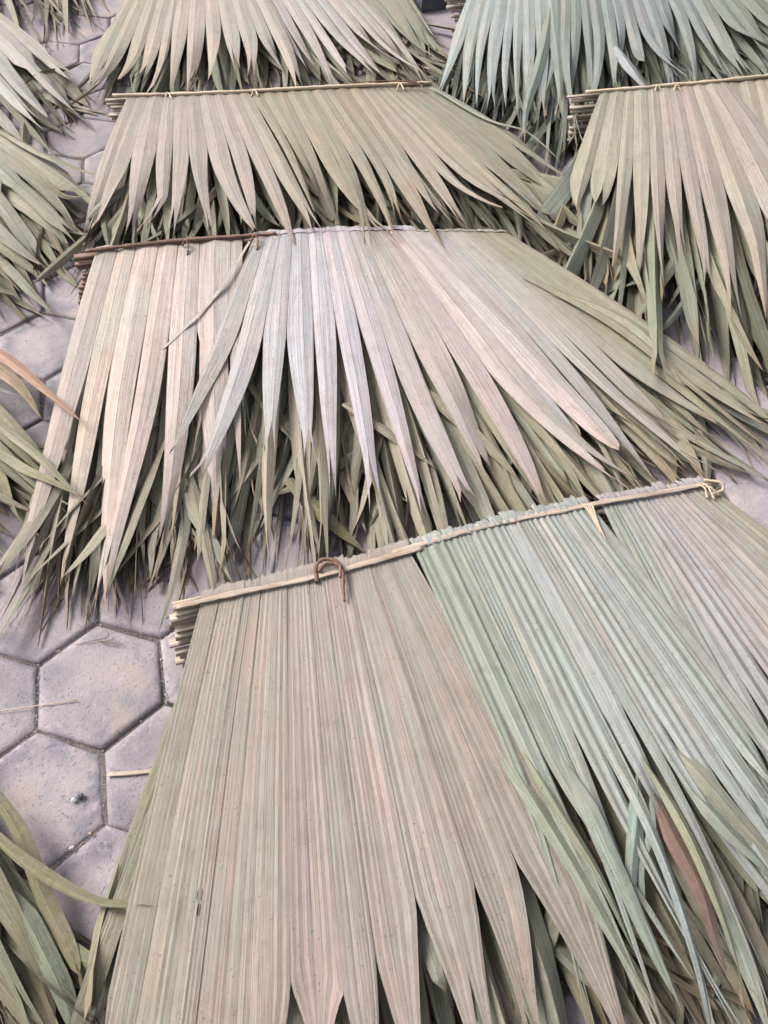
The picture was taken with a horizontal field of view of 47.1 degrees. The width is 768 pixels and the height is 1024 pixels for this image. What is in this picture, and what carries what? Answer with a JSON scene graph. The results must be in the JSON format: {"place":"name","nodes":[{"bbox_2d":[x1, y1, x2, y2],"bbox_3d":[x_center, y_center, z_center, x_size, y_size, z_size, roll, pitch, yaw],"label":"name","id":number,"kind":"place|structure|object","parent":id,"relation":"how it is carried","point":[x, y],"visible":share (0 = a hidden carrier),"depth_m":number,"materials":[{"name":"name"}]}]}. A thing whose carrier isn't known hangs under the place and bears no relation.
{"place":"outdoors","nodes":[
{"label":"outdoors","id":0,"kind":"place"},
{"bbox_2d":[0,0,762,1023],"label":"pavement","id":1,"kind":"structure","parent":0,"point":[118,712],"depth_m":1.73,"materials":[{"name":"concrete"}]},
{"bbox_2d":[0,481,64,557],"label":"thatch panel","id":2,"kind":"object","parent":1,"relation":"on","point":[21,513],"visible":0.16,"depth_m":1.92,"materials":[{"name":"green plant"}]},
{"bbox_2d":[0,440,76,527],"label":"thatch panel","id":3,"kind":"object","parent":2,"relation":"on","point":[20,496],"visible":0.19,"depth_m":1.93,"materials":[{"name":"green plant"}]},
{"bbox_2d":[0,439,82,554],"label":"thatch panel","id":4,"kind":"object","parent":3,"relation":"on","point":[5,489],"visible":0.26,"depth_m":1.93,"materials":[{"name":"green plant"}]},
{"bbox_2d":[0,349,83,511],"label":"thatch panel","id":5,"kind":"object","parent":4,"relation":"on","point":[16,438],"visible":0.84,"depth_m":1.97,"materials":[{"name":"plant"}]},
{"bbox_2d":[0,699,77,710],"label":"straw","id":6,"kind":"object","parent":1,"relation":"on","point":[39,705],"visible":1,"depth_m":1.64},
{"bbox_2d":[0,196,78,319],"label":"thatch panel","id":7,"kind":"object","parent":1,"relation":"on","point":[52,239],"visible":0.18,"depth_m":2.42,"materials":[{"name":"green plant"}]},
{"bbox_2d":[0,198,131,320],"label":"thatch panel","id":8,"kind":"object","parent":7,"relation":"on","point":[5,283],"visible":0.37,"depth_m":2.49,"materials":[{"name":"green plant"}]},
{"bbox_2d":[0,167,77,312],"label":"thatch panel","id":9,"kind":"object","parent":8,"relation":"on","point":[19,203],"visible":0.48,"depth_m":2.47,"materials":[{"name":"green plant"}]},
{"bbox_2d":[0,130,122,271],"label":"thatch panel","id":10,"kind":"object","parent":9,"relation":"on","point":[45,175],"visible":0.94,"depth_m":2.59,"materials":[{"name":"plant"}]},
{"bbox_2d":[0,45,103,158],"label":"thatch panel","id":11,"kind":"object","parent":1,"relation":"on","point":[37,89],"visible":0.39,"depth_m":3.00,"materials":[{"name":"green plant"}]},
{"bbox_2d":[0,7,85,141],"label":"thatch panel","id":12,"kind":"object","parent":11,"relation":"on","point":[14,38],"visible":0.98,"depth_m":3.06,"materials":[{"name":"plant"}]},
{"bbox_2d":[0,920,106,1023],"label":"thatch panel","id":13,"kind":"object","parent":1,"relation":"on","point":[76,979],"visible":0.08,"depth_m":1.33,"materials":[{"name":"green plant"}]},
{"bbox_2d":[0,976,79,1023],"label":"thatch panel","id":14,"kind":"object","parent":13,"relation":"on","point":[8,1019],"visible":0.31,"depth_m":1.31,"materials":[{"name":"green plant"}]},
{"bbox_2d":[0,848,94,1023],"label":"thatch panel","id":15,"kind":"object","parent":14,"relation":"on","point":[25,972],"visible":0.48,"depth_m":1.34,"materials":[{"name":"green plant"}]},
{"bbox_2d":[0,790,155,1023],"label":"thatch panel","id":16,"kind":"object","parent":15,"relation":"on","point":[22,922],"visible":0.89,"depth_m":1.35,"materials":[{"name":"plant"}]},
{"bbox_2d":[5,0,104,51],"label":"thatch panel","id":17,"kind":"object","parent":1,"relation":"on","point":[65,6],"visible":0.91,"depth_m":3.44,"materials":[{"name":"green plant"}]},
{"bbox_2d":[20,0,108,28],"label":"thatch panel","id":18,"kind":"object","parent":17,"relation":"on","point":[53,3],"visible":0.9,"depth_m":3.46,"materials":[{"name":"plant"}]},
{"bbox_2d":[75,792,83,799],"bbox_3d":[-0.533,0.496,1.538,0.015,0.013,0.013,-11,53,-7],"label":"pebble","id":19,"kind":"object","parent":1,"relation":"on","point":[79,795],"visible":1,"depth_m":1.53,"materials":[{"name":"stone"}]},
{"bbox_2d":[2,20,168,1015],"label":"leaf litter","id":20,"kind":"object","parent":1,"relation":"on","point":[51,705],"visible":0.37,"depth_m":1.64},
{"bbox_2d":[75,633,125,646],"bbox_3d":[-0.554,0.249,1.726,0.101,0.006,0.027,2,52,3],"label":"twig","id":21,"kind":"object","parent":1,"relation":"on","point":[102,641],"visible":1,"depth_m":1.72,"materials":[{"name":"brown plant"}]},
{"bbox_2d":[107,769,150,776],"bbox_3d":[-0.442,0.462,1.561,0.100,0.002,0.009,-4,52,-1],"label":"piece of cane","id":22,"kind":"object","parent":1,"relation":"on","point":[125,773],"visible":0.74,"depth_m":1.56,"materials":[{"name":"plant"}]},
{"bbox_2d":[33,10,505,122],"bbox_3d":[-0.388,-1.721,3.224,1.588,0.042,1.241,-1,52,1],"label":"thatch panel","id":23,"kind":"object","parent":1,"relation":"on","point":[265,62],"visible":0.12,"depth_m":3.10,"materials":[{"name":"green plant"}]},
{"bbox_2d":[64,0,482,105],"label":"thatch panel","id":24,"kind":"object","parent":23,"relation":"on","point":[224,75],"visible":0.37,"depth_m":3.08,"materials":[{"name":"green plant"}]},
{"bbox_2d":[88,0,457,92],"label":"thatch panel","id":25,"kind":"object","parent":24,"relation":"on","point":[151,23],"visible":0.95,"depth_m":3.16,"materials":[{"name":"plant"}]},
{"bbox_2d":[71,121,566,293],"bbox_3d":[-0.116,-0.972,2.616,1.578,0.084,1.002,0,52,2],"label":"thatch panel","id":26,"kind":"object","parent":1,"relation":"on","point":[201,232],"visible":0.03,"depth_m":2.54,"materials":[{"name":"green plant"}]},
{"bbox_2d":[34,113,622,282],"bbox_3d":[-0.136,-0.985,2.612,1.575,0.092,1.006,1,52,3],"label":"thatch panel","id":27,"kind":"object","parent":26,"relation":"on","point":[565,235],"visible":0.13,"depth_m":2.49,"materials":[{"name":"green plant"}]},
{"bbox_2d":[74,105,602,279],"bbox_3d":[-0.068,-0.971,2.579,1.632,0.123,1.063,-2,52,0],"label":"thatch panel","id":28,"kind":"object","parent":27,"relation":"on","point":[189,210],"visible":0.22,"depth_m":2.50,"materials":[{"name":"green plant"}]},
{"bbox_2d":[83,80,572,249],"bbox_3d":[-0.163,-1.034,2.579,1.459,0.146,0.971,-3,52,0],"label":"thatch panel","id":29,"kind":"object","parent":28,"relation":"on","point":[421,123],"visible":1,"depth_m":2.62,"materials":[{"name":"plant"}]},
{"bbox_2d":[16,299,767,624],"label":"thatch panel","id":30,"kind":"object","parent":1,"relation":"on","point":[370,534],"visible":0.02,"depth_m":1.88,"materials":[{"name":"green plant"}]},
{"bbox_2d":[29,289,738,634],"bbox_3d":[0.032,-0.253,2.065,1.695,0.051,1.227,-11,53,-7],"label":"thatch panel","id":31,"kind":"object","parent":30,"relation":"on","point":[340,513],"visible":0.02,"depth_m":1.85,"materials":[{"name":"green plant"}]},
{"bbox_2d":[0,280,763,635],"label":"thatch panel","id":32,"kind":"object","parent":31,"relation":"on","point":[564,488],"visible":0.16,"depth_m":1.92,"materials":[{"name":"green plant"}]},
{"bbox_2d":[18,270,767,633],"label":"thatch panel","id":33,"kind":"object","parent":31,"relation":"on","point":[484,510],"visible":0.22,"depth_m":1.91,"materials":[{"name":"green plant"}]},
{"bbox_2d":[0,247,754,649],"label":"thatch panel","id":34,"kind":"object","parent":33,"relation":"on","point":[312,469],"visible":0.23,"depth_m":1.89,"materials":[{"name":"green plant"}]},
{"bbox_2d":[1,225,767,619],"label":"thatch panel","id":35,"kind":"object","parent":34,"relation":"on","point":[499,305],"visible":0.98,"depth_m":2.08,"materials":[{"name":"beige plant"}]},
{"bbox_2d":[96,656,767,1023],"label":"thatch panel","id":36,"kind":"object","parent":1,"relation":"on","point":[508,1009],"visible":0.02,"depth_m":1.31,"materials":[{"name":"green plant"}]},
{"bbox_2d":[174,645,767,1023],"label":"thatch panel","id":37,"kind":"object","parent":36,"relation":"on","point":[742,1017],"visible":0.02,"depth_m":1.31,"materials":[{"name":"green plant"}]},
{"bbox_2d":[93,637,767,1023],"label":"thatch panel","id":38,"kind":"object","parent":37,"relation":"on","point":[677,1017],"visible":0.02,"depth_m":1.32,"materials":[{"name":"green plant"}]},
{"bbox_2d":[69,488,767,1023],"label":"thatch panel","id":39,"kind":"object","parent":38,"relation":"on","point":[685,858],"visible":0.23,"depth_m":1.35,"materials":[{"name":"green plant"}]},
{"bbox_2d":[105,476,767,1023],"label":"thatch panel","id":40,"kind":"object","parent":39,"relation":"on","point":[395,766],"visible":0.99,"depth_m":1.45,"materials":[{"name":"plant"}]},
{"bbox_2d":[174,519,767,1023],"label":"thatch panel","id":41,"kind":"object","parent":38,"relation":"on","point":[442,1009],"visible":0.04,"depth_m":1.31,"materials":[{"name":"green plant"}]},
{"bbox_2d":[452,4,767,385],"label":"gravel strip","id":42,"kind":"object","parent":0,"point":[761,361],"depth_m":2.22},
{"bbox_2d":[448,24,762,160],"bbox_3d":[0.825,-1.618,3.095,1.597,0.053,1.077,-31,57,-20],"label":"thatch panel","id":43,"kind":"object","parent":42,"relation":"on","point":[640,64],"visible":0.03,"depth_m":2.97,"materials":[{"name":"green plant"}]},
{"bbox_2d":[428,12,767,173],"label":"thatch panel","id":44,"kind":"object","parent":43,"relation":"on","point":[744,57],"visible":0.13,"depth_m":2.93,"materials":[{"name":"green plant"}]},
{"bbox_2d":[444,4,767,175],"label":"thatch panel","id":45,"kind":"object","parent":44,"relation":"on","point":[551,90],"visible":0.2,"depth_m":2.92,"materials":[{"name":"green plant"}]},
{"bbox_2d":[438,0,767,174],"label":"thatch panel","id":46,"kind":"object","parent":45,"relation":"on","point":[706,58],"visible":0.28,"depth_m":2.96,"materials":[{"name":"green plant"}]},
{"bbox_2d":[439,0,767,158],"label":"thatch panel","id":47,"kind":"object","parent":46,"relation":"on","point":[546,23],"visible":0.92,"depth_m":3.00,"materials":[{"name":"plant"}]},
{"bbox_2d":[458,3,767,390],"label":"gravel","id":48,"kind":"structure","parent":42,"relation":"on","point":[758,351],"depth_m":2.21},
{"bbox_2d":[557,137,767,398],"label":"thatch panel","id":49,"kind":"object","parent":42,"relation":"on","point":[672,286],"visible":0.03,"depth_m":2.24,"materials":[{"name":"green plant"}]},
{"bbox_2d":[542,114,767,385],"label":"thatch panel","id":50,"kind":"object","parent":49,"relation":"on","point":[689,306],"visible":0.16,"depth_m":2.25,"materials":[{"name":"green plant"}]},
{"bbox_2d":[517,104,767,405],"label":"thatch panel","id":51,"kind":"object","parent":50,"relation":"on","point":[592,213],"visible":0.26,"depth_m":2.28,"materials":[{"name":"green plant"}]},
{"bbox_2d":[567,74,767,324],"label":"thatch panel","id":52,"kind":"object","parent":51,"relation":"on","point":[706,126],"visible":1,"depth_m":2.48,"materials":[{"name":"plant"}]},
{"bbox_2d":[563,124,767,375],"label":"thatch panel","id":53,"kind":"object","parent":49,"relation":"on","point":[630,297],"visible":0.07,"depth_m":2.28,"materials":[{"name":"green plant"}]},
{"label":"ground","id":54,"kind":"structure","parent":0,"visible":0},
{"bbox_2d":[413,0,767,528],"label":"pavement","id":55,"kind":"structure","parent":54,"relation":"on","point":[747,493],"depth_m":2.13,"materials":[{"name":"concrete"}]},
{"bbox_2d":[414,0,446,12],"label":"stone block","id":56,"kind":"structure","parent":55,"relation":"on","point":[424,6],"depth_m":3.36,"materials":[{"name":"grey stone"}]}
]}

